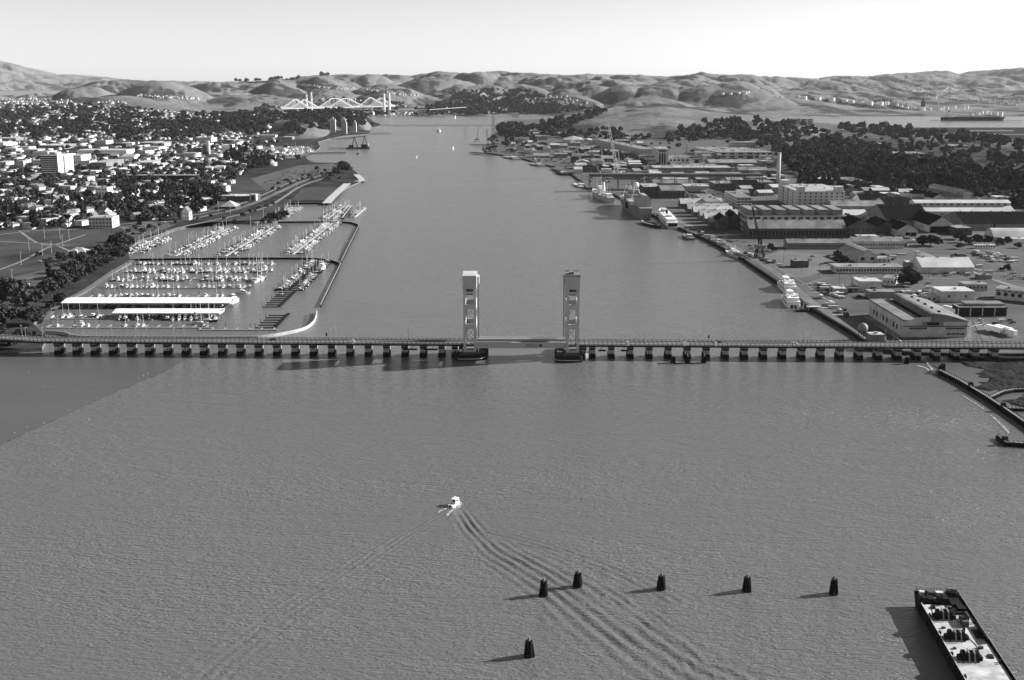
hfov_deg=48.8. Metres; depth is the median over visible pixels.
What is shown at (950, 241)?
ground
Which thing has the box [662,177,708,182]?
workshop
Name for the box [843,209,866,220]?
white roof shop
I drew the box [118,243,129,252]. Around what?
broad tree
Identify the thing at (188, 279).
floating dock
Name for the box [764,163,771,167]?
yard shed
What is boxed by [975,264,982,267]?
shipping container
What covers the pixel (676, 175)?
crane runway
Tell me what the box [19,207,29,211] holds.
house
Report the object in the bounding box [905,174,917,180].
broad tree
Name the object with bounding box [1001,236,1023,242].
annex shed
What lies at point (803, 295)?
quay road
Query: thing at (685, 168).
workshop
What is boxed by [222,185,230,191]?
house
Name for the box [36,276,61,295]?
broad tree
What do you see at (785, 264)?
pavement
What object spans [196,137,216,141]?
downtown block
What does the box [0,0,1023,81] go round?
sky
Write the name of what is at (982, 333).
yard road
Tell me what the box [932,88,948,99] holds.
steam plume
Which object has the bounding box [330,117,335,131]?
mill silo
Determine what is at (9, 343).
bush
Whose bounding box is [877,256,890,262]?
hall annex
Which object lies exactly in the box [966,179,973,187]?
broad tree
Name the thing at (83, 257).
broad tree
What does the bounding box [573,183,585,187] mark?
moored vessel
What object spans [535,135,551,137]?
shed
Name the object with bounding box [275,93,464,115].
suspension bridge
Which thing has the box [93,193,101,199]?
house
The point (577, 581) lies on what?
mooring dolphin
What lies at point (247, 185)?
lawn
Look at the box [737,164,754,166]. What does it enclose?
yard shed
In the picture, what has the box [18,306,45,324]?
broad tree
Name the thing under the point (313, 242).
moored boats
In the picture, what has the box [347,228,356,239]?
silt bank
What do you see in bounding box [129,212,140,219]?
house
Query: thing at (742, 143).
long barrack
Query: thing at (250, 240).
floating dock
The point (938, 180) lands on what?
broad tree
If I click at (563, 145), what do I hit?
workshop
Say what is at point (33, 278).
parking lot
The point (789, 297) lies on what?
catamaran ferry
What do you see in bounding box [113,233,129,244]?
broad tree
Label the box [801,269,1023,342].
pavement
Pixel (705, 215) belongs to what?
gabled boathouse
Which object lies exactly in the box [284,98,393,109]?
cantilever bridge
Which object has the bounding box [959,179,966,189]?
tall tree
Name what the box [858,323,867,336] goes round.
storage tank
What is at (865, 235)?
flat store
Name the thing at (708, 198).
factory wing
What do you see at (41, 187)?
house
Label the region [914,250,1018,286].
field road
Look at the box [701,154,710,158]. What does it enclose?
yard shed
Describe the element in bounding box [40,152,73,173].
apartment tower
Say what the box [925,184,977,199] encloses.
clerestory hall
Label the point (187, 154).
downtown block
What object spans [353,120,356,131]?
mill silo
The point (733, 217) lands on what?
gabled store
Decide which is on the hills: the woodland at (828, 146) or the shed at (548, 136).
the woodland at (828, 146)
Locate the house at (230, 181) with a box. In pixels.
[225,179,235,183]
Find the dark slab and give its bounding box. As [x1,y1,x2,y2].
[125,174,199,180]
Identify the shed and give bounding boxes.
[506,147,515,151]
[514,138,524,142]
[516,146,524,150]
[527,149,536,153]
[529,137,536,141]
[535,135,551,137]
[535,144,544,150]
[538,135,546,139]
[543,146,550,151]
[550,143,558,148]
[562,151,571,155]
[569,141,580,145]
[570,156,578,162]
[573,162,586,168]
[576,148,583,152]
[576,159,588,164]
[579,147,590,151]
[583,164,596,171]
[590,158,602,163]
[601,168,611,172]
[609,164,626,169]
[621,151,629,155]
[624,157,638,162]
[627,160,640,163]
[629,168,641,172]
[635,141,642,145]
[648,171,661,178]
[686,191,707,197]
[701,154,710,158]
[702,169,716,171]
[702,189,720,195]
[707,177,720,180]
[724,177,742,181]
[734,189,749,195]
[736,185,753,194]
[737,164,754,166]
[747,169,760,172]
[754,189,773,195]
[756,160,774,165]
[759,155,771,159]
[760,183,766,189]
[763,157,776,162]
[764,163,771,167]
[764,183,777,194]
[765,177,775,183]
[766,160,775,166]
[767,168,776,172]
[783,238,851,248]
[826,200,883,208]
[830,284,849,292]
[837,176,853,180]
[843,185,857,195]
[845,285,858,292]
[847,178,868,182]
[847,236,904,248]
[849,191,863,197]
[852,193,887,199]
[858,186,869,191]
[869,187,889,193]
[876,196,910,203]
[878,192,899,193]
[886,192,900,196]
[897,188,912,192]
[898,192,911,199]
[907,192,923,199]
[908,189,945,199]
[909,256,974,273]
[972,193,989,199]
[990,195,1005,199]
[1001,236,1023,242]
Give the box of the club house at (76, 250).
[68,247,89,257]
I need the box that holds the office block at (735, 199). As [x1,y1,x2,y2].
[724,191,751,209]
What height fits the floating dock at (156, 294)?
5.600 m
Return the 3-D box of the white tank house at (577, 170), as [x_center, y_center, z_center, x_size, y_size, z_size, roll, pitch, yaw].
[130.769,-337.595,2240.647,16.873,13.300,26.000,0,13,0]
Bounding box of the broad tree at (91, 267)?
[84,262,97,274]
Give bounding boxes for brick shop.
[743,219,846,237]
[840,213,874,237]
[866,216,894,233]
[948,225,972,234]
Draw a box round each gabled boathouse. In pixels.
[678,197,721,208]
[686,202,728,213]
[691,205,732,216]
[697,209,737,220]
[702,211,737,223]
[707,215,738,227]
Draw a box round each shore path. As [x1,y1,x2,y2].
[43,309,55,319]
[49,260,133,310]
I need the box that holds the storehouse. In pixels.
[778,179,844,206]
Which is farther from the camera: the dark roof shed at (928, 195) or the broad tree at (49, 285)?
the dark roof shed at (928, 195)
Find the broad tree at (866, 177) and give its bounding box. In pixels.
[859,173,871,180]
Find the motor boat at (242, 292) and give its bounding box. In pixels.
[235,289,250,294]
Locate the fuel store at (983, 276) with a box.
[975,273,991,278]
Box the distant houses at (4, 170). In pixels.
[0,83,1023,177]
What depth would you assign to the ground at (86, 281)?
1774.11 m
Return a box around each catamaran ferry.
[777,275,796,291]
[781,289,800,307]
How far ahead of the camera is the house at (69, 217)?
1452.81 m
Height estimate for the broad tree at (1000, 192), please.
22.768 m
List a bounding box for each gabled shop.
[860,207,874,219]
[890,218,917,235]
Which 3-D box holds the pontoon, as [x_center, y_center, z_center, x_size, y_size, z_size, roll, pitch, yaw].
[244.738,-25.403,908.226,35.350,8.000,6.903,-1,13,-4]
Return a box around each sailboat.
[191,307,208,324]
[200,301,217,321]
[251,257,260,282]
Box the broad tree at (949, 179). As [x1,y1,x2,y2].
[941,177,954,184]
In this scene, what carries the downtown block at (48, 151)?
on the ground at (86, 281)
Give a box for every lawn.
[0,225,125,310]
[175,177,265,212]
[186,203,279,226]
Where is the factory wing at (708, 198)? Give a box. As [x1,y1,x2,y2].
[695,194,722,202]
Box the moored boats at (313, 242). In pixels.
[66,201,364,318]
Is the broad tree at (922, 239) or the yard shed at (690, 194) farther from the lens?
the yard shed at (690, 194)
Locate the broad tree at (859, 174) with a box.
[855,171,865,177]
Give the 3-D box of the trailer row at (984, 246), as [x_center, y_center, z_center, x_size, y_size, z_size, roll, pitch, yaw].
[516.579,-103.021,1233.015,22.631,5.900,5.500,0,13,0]
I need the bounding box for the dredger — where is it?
[346,135,369,148]
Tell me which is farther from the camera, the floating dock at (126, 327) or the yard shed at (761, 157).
the yard shed at (761, 157)
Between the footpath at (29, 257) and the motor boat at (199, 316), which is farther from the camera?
the footpath at (29, 257)
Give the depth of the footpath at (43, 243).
1260.41 m
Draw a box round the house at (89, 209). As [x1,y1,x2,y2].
[83,206,94,212]
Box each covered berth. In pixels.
[61,297,235,308]
[112,308,224,318]
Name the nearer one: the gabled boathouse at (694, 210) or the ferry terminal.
the gabled boathouse at (694, 210)
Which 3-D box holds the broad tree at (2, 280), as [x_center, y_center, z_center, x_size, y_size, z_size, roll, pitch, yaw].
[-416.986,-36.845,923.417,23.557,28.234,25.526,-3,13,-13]
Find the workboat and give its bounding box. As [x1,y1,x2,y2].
[726,243,745,257]
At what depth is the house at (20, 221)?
1443.41 m
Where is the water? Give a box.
[0,91,1023,679]
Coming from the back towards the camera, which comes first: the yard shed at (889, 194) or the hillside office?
the hillside office
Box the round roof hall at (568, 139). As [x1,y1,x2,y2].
[563,136,583,142]
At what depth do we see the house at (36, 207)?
1566.76 m
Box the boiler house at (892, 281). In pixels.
[883,274,897,285]
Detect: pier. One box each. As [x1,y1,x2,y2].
[307,162,337,162]
[311,152,345,153]
[322,183,350,204]
[353,174,364,181]
[469,152,494,154]
[549,167,572,172]
[574,182,596,189]
[931,120,1020,121]
[936,363,1023,427]
[995,434,1023,447]
[1007,406,1023,410]
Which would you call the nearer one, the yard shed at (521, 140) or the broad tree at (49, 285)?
the broad tree at (49, 285)
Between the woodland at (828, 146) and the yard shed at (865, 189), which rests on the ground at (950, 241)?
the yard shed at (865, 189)
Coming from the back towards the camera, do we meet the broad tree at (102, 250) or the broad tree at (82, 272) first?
the broad tree at (102, 250)
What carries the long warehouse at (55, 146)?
on the ground at (86, 281)
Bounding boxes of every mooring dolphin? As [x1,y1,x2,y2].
[524,636,534,657]
[539,577,547,597]
[573,569,581,587]
[656,572,665,590]
[671,354,675,362]
[685,354,689,363]
[701,354,705,362]
[742,573,750,592]
[829,575,837,595]
[904,355,908,363]
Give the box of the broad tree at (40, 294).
[31,288,46,304]
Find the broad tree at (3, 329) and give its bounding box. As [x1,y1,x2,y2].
[0,323,8,334]
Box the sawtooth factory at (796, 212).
[738,205,846,229]
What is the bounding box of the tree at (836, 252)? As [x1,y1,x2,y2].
[833,250,841,255]
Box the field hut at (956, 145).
[944,144,967,147]
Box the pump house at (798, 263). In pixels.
[790,258,808,267]
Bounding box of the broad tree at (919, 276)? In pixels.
[915,273,922,280]
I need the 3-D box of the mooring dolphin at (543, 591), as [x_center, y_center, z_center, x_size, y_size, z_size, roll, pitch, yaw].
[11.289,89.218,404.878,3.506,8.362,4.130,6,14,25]
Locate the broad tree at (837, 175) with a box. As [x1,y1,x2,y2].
[833,173,846,180]
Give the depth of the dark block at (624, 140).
3108.92 m
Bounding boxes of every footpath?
[0,241,69,250]
[0,245,68,269]
[19,231,52,245]
[137,178,323,240]
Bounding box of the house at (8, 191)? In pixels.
[4,188,11,194]
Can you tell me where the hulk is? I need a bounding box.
[641,220,661,227]
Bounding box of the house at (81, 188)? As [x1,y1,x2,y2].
[76,186,86,190]
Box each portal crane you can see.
[485,131,490,151]
[488,113,494,151]
[491,116,496,150]
[607,120,620,172]
[618,149,621,172]
[752,207,765,257]
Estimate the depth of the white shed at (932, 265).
1072.52 m
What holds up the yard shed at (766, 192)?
on the ground at (950, 241)
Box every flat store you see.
[90,159,123,169]
[134,160,160,165]
[855,234,876,235]
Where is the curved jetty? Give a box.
[987,387,1023,398]
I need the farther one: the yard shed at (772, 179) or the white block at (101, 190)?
the yard shed at (772, 179)
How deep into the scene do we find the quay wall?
1074.95 m
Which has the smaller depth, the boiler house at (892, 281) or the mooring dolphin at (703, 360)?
the mooring dolphin at (703, 360)
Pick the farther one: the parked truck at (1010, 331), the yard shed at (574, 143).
the yard shed at (574, 143)
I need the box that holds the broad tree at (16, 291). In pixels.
[0,277,36,308]
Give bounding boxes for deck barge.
[914,588,1016,679]
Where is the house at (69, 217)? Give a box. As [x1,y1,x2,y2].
[63,214,73,222]
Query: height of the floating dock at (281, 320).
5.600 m
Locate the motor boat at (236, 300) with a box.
[229,294,238,303]
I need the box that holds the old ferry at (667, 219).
[657,208,677,228]
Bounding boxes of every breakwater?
[44,310,316,337]
[130,257,340,306]
[277,221,358,262]
[288,202,322,204]
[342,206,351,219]
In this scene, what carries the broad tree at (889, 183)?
on the ground at (950, 241)
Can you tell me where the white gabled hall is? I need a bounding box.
[121,153,139,161]
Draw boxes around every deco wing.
[639,154,655,163]
[668,155,688,162]
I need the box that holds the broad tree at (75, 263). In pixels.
[66,259,85,269]
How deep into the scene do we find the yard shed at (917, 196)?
1705.38 m
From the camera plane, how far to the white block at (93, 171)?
2190.85 m
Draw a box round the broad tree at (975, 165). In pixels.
[971,162,982,169]
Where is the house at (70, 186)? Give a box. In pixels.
[58,185,76,189]
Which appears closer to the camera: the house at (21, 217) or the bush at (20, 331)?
the bush at (20, 331)
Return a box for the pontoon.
[793,303,827,311]
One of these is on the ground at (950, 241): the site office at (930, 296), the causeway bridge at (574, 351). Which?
the site office at (930, 296)
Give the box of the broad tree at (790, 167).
[788,163,796,172]
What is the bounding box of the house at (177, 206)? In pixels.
[172,204,182,211]
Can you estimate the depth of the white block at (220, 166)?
2294.56 m
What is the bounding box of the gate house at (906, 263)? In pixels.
[903,260,912,268]
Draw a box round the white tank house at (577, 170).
[573,167,581,173]
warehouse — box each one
[0,137,23,140]
[38,143,75,148]
[77,148,134,154]
[140,141,175,145]
[221,144,234,149]
[931,286,974,301]
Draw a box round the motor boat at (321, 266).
[316,261,325,270]
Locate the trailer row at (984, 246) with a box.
[973,243,994,248]
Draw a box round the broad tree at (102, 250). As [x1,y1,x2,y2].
[94,244,111,255]
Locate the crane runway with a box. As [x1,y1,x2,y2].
[589,173,762,189]
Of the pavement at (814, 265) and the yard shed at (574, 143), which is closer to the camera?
the pavement at (814, 265)
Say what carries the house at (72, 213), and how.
on the ground at (86, 281)
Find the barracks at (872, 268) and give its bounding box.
[830,263,902,273]
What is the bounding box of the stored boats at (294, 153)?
[230,146,313,157]
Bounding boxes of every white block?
[0,160,13,168]
[16,160,31,168]
[32,159,40,165]
[73,154,90,163]
[80,170,101,174]
[95,186,112,197]
[213,165,226,168]
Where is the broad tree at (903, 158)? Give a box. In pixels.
[899,156,908,161]
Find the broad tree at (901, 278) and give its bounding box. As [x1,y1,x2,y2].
[896,273,906,282]
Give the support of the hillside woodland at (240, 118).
on the hills
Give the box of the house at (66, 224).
[61,221,72,226]
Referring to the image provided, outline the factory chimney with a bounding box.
[776,152,780,183]
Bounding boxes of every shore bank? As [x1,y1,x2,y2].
[0,116,380,353]
[874,349,1023,356]
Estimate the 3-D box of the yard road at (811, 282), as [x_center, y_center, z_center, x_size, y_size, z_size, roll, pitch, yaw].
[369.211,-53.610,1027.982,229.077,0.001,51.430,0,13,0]
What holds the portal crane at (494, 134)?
on the ground at (950, 241)
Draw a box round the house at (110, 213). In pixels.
[102,211,116,214]
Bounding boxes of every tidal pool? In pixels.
[915,133,1023,134]
[956,130,1012,130]
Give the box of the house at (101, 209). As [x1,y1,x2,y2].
[97,206,109,213]
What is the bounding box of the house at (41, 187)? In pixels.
[35,184,45,189]
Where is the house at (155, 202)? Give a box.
[149,200,161,203]
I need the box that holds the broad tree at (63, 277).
[44,268,71,292]
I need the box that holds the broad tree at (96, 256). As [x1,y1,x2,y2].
[86,249,104,264]
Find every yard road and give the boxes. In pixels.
[766,251,985,266]
[798,276,1023,285]
[901,282,916,294]
[964,320,971,341]
[973,320,989,341]
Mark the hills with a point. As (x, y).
(657, 107)
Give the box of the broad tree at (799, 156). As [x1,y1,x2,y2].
[795,154,804,159]
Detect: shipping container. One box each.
[843,311,848,316]
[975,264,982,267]
[984,270,992,273]
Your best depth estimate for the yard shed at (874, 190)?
1766.84 m
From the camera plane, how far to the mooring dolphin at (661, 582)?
409.05 m
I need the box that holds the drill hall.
[840,242,876,262]
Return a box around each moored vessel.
[503,156,520,159]
[530,161,545,166]
[555,171,570,175]
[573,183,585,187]
[682,233,694,239]
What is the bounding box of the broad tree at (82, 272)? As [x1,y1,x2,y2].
[76,268,87,276]
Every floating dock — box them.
[45,320,212,327]
[50,311,109,318]
[89,291,230,296]
[101,283,250,288]
[108,274,266,281]
[115,316,219,320]
[122,266,272,272]
[128,238,163,253]
[136,261,276,264]
[163,227,236,256]
[198,323,277,329]
[213,227,281,256]
[255,313,289,327]
[262,291,295,306]
[274,260,331,290]
[281,223,338,254]
[325,205,349,218]
[347,208,365,217]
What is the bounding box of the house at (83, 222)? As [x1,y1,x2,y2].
[74,219,88,225]
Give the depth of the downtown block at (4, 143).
3161.23 m
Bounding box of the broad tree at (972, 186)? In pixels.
[967,184,979,191]
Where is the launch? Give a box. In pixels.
[448,497,458,507]
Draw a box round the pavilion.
[219,201,239,208]
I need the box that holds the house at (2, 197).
[0,195,7,200]
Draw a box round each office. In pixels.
[694,151,714,157]
[791,118,812,124]
[828,184,854,186]
[920,292,938,300]
[958,280,987,290]
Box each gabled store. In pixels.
[713,212,728,229]
[725,209,738,227]
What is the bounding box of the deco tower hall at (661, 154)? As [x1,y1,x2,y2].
[652,147,668,164]
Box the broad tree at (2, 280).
[0,277,6,288]
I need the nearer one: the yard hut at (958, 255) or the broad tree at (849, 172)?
the yard hut at (958, 255)
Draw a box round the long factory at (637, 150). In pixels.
[596,139,652,156]
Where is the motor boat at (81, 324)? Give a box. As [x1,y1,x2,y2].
[78,320,84,326]
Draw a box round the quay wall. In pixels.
[482,141,872,350]
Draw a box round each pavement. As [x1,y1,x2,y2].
[758,251,834,276]
[771,255,809,268]
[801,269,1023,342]
[852,250,1023,276]
[905,277,992,305]
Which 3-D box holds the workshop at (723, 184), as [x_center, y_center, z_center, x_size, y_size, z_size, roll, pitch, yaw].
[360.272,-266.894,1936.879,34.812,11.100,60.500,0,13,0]
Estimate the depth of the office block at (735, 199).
1625.70 m
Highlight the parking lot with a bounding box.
[5,267,59,307]
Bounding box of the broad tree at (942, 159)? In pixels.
[938,157,948,162]
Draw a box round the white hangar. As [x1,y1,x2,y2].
[909,200,1014,216]
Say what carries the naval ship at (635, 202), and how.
on the water
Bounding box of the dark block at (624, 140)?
[614,139,629,142]
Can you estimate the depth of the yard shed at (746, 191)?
1779.41 m
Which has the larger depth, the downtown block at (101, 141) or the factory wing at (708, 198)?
the downtown block at (101, 141)
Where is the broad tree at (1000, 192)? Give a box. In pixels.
[995,190,1007,195]
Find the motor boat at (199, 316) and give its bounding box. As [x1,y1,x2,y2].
[189,311,206,318]
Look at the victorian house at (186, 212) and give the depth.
1481.45 m
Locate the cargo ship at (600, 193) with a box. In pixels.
[592,182,614,202]
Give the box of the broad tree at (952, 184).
[944,182,958,187]
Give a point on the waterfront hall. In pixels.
(901, 315)
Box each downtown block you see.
[0,141,10,146]
[3,147,21,151]
[5,154,15,157]
[17,146,35,149]
[24,148,44,153]
[32,151,48,156]
[37,150,56,151]
[80,139,95,141]
[81,159,96,164]
[94,139,112,143]
[96,152,119,156]
[112,143,131,147]
[138,150,153,154]
[140,157,157,160]
[144,146,166,149]
[152,142,169,145]
[182,152,200,155]
[191,161,211,166]
[194,147,201,152]
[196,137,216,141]
[224,139,244,142]
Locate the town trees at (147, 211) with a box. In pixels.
[0,126,352,306]
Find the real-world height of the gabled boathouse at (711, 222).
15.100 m
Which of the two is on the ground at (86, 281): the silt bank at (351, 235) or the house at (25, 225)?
the house at (25, 225)
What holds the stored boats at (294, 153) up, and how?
on the ground at (86, 281)
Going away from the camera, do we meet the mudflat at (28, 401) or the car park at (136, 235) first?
the mudflat at (28, 401)
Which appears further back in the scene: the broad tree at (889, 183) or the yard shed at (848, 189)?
the broad tree at (889, 183)
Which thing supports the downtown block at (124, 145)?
on the ground at (86, 281)
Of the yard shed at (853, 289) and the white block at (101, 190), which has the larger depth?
the white block at (101, 190)
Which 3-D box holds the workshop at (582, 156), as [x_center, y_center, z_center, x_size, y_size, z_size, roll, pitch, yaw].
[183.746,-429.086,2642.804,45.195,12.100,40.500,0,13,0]
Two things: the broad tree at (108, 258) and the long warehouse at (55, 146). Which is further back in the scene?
the long warehouse at (55, 146)
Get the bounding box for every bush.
[1,341,19,344]
[11,328,27,335]
[26,330,37,335]
[53,293,67,300]
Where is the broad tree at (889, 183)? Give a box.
[880,180,898,188]
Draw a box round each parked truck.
[988,325,1003,333]
[1003,328,1017,336]
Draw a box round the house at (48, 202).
[43,199,56,204]
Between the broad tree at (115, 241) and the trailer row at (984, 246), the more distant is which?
the trailer row at (984, 246)
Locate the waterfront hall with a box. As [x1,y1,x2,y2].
[863,293,969,337]
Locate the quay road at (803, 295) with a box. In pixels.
[653,211,867,340]
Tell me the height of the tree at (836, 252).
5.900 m
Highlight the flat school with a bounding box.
[892,151,925,155]
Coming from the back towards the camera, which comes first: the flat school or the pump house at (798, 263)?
the flat school
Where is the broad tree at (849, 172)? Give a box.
[843,168,856,177]
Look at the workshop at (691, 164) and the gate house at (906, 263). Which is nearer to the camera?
the gate house at (906, 263)
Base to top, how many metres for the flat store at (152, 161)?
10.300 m
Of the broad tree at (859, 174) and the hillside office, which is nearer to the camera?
the broad tree at (859, 174)
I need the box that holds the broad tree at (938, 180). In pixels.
[934,177,944,184]
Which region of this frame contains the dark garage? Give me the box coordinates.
[865,289,894,298]
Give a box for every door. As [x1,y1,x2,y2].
[927,322,938,324]
[930,226,948,232]
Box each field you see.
[848,138,1017,156]
[935,155,1023,173]
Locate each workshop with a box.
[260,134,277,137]
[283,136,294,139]
[533,153,549,157]
[554,153,567,157]
[559,143,567,147]
[580,154,600,158]
[600,155,612,161]
[612,172,641,178]
[627,162,642,167]
[639,183,657,195]
[650,165,731,172]
[651,179,693,184]
[658,185,684,197]
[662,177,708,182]
[669,163,715,164]
[680,183,709,192]
[705,159,757,166]
[709,181,731,188]
[731,179,759,192]
[735,166,767,172]
[743,176,765,179]
[757,180,774,183]
[853,277,881,291]
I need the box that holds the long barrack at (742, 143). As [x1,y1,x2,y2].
[729,141,755,146]
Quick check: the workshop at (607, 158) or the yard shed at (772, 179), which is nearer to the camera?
the yard shed at (772, 179)
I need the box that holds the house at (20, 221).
[16,219,27,223]
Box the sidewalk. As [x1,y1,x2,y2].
[139,176,306,219]
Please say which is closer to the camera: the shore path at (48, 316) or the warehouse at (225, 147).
the shore path at (48, 316)
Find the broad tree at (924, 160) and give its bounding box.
[917,157,929,164]
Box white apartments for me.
[88,215,119,227]
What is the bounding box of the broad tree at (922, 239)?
[915,235,929,245]
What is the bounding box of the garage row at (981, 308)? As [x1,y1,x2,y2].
[952,301,1007,315]
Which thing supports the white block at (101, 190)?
on the ground at (86, 281)
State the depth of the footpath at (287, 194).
1532.88 m
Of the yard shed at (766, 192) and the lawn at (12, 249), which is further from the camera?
the yard shed at (766, 192)
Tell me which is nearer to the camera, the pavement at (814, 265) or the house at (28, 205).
the pavement at (814, 265)
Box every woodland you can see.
[0,71,596,139]
[487,106,1023,275]
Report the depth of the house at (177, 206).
1580.99 m
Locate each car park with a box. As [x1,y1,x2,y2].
[121,220,174,239]
[251,163,336,190]
[292,187,338,199]
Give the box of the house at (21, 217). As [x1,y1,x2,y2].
[16,216,28,219]
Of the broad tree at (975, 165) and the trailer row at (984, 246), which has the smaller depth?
the trailer row at (984, 246)
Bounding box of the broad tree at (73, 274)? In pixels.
[60,264,81,286]
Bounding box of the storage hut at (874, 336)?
[866,331,884,341]
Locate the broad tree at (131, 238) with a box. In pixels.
[125,234,135,243]
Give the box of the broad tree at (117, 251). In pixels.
[111,246,125,259]
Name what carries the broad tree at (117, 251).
on the ground at (86, 281)
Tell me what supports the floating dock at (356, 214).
on the water
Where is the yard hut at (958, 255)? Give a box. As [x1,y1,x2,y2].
[950,253,966,256]
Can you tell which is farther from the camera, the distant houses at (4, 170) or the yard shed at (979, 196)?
the distant houses at (4, 170)
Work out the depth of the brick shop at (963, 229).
1340.14 m
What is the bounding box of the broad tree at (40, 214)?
[35,211,43,217]
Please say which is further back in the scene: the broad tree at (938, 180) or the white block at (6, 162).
the white block at (6, 162)
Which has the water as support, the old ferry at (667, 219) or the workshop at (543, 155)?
the old ferry at (667, 219)
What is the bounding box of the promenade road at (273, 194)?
[1,170,339,230]
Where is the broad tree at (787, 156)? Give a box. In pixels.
[782,154,791,160]
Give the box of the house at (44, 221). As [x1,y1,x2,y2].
[39,217,58,224]
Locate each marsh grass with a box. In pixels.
[952,355,1023,390]
[1002,395,1023,406]
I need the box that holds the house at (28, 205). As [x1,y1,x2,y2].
[21,203,33,206]
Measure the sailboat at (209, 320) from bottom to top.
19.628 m
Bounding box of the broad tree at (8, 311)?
[0,301,19,324]
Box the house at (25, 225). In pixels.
[22,222,36,229]
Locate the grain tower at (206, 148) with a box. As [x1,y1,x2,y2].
[202,141,210,153]
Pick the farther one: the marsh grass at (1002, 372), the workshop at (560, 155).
the workshop at (560, 155)
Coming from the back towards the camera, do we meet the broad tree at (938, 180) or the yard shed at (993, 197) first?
the broad tree at (938, 180)
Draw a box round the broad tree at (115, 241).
[105,237,123,246]
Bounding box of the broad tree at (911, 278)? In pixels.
[904,273,918,284]
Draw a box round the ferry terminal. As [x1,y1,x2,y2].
[221,194,260,200]
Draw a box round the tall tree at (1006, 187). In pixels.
[1003,184,1008,190]
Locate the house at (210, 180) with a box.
[207,177,214,183]
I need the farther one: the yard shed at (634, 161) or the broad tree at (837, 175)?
the yard shed at (634, 161)
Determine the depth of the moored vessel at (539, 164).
2472.07 m
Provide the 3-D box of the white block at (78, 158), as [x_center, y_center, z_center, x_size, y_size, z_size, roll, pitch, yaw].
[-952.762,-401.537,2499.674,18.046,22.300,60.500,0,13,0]
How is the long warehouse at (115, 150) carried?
on the ground at (86, 281)
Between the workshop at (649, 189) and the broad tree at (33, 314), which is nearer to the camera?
the broad tree at (33, 314)
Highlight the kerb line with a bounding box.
[764,260,838,308]
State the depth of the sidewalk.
1819.07 m
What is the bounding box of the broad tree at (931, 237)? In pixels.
[927,234,935,244]
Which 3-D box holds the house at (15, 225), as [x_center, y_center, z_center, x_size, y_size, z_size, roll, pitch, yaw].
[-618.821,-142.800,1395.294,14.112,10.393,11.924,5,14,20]
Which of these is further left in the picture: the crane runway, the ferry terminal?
the ferry terminal
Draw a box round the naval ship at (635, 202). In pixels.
[619,181,656,219]
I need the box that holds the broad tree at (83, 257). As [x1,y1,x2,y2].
[73,251,94,264]
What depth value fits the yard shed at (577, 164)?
2347.82 m
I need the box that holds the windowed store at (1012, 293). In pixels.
[995,285,1023,301]
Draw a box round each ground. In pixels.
[0,116,380,350]
[177,146,314,158]
[483,119,1023,352]
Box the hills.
[0,61,1023,141]
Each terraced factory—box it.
[693,147,752,157]
[729,147,772,157]
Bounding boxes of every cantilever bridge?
[280,97,393,111]
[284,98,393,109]
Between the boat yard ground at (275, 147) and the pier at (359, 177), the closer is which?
the pier at (359, 177)
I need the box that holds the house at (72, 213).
[62,212,78,219]
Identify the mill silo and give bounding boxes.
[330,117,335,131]
[341,117,345,130]
[344,120,346,133]
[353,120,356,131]
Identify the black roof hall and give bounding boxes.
[868,203,923,226]
[914,209,953,232]
[944,211,993,229]
[984,211,1023,227]
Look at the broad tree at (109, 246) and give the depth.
1157.49 m
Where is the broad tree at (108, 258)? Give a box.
[102,253,114,264]
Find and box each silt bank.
[302,315,313,325]
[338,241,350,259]
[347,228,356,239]
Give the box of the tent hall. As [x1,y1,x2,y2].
[984,228,1023,241]
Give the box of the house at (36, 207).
[28,204,45,211]
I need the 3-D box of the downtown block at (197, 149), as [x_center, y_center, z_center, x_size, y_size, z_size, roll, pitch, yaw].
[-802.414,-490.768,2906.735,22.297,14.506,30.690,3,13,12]
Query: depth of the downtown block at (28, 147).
2943.79 m
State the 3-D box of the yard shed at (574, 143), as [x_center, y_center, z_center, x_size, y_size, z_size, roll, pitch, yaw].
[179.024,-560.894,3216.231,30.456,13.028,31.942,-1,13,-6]
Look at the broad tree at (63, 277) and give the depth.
967.53 m
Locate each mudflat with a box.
[0,356,185,443]
[856,127,1023,139]
[920,355,1023,418]
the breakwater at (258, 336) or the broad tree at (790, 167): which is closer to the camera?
the breakwater at (258, 336)
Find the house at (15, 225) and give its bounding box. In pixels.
[5,220,19,228]
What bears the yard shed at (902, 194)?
on the ground at (950, 241)
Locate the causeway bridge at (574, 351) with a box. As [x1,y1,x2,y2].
[0,270,1023,362]
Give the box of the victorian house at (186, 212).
[181,206,191,219]
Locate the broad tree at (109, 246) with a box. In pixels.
[103,243,115,255]
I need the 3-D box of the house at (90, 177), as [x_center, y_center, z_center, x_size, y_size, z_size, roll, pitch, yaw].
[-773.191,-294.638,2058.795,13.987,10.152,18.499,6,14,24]
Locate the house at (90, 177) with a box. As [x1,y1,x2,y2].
[82,175,94,180]
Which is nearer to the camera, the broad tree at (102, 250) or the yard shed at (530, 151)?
the broad tree at (102, 250)
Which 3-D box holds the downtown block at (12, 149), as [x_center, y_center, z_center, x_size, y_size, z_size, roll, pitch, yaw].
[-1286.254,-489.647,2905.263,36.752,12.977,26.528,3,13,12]
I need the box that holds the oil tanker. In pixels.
[941,111,1004,119]

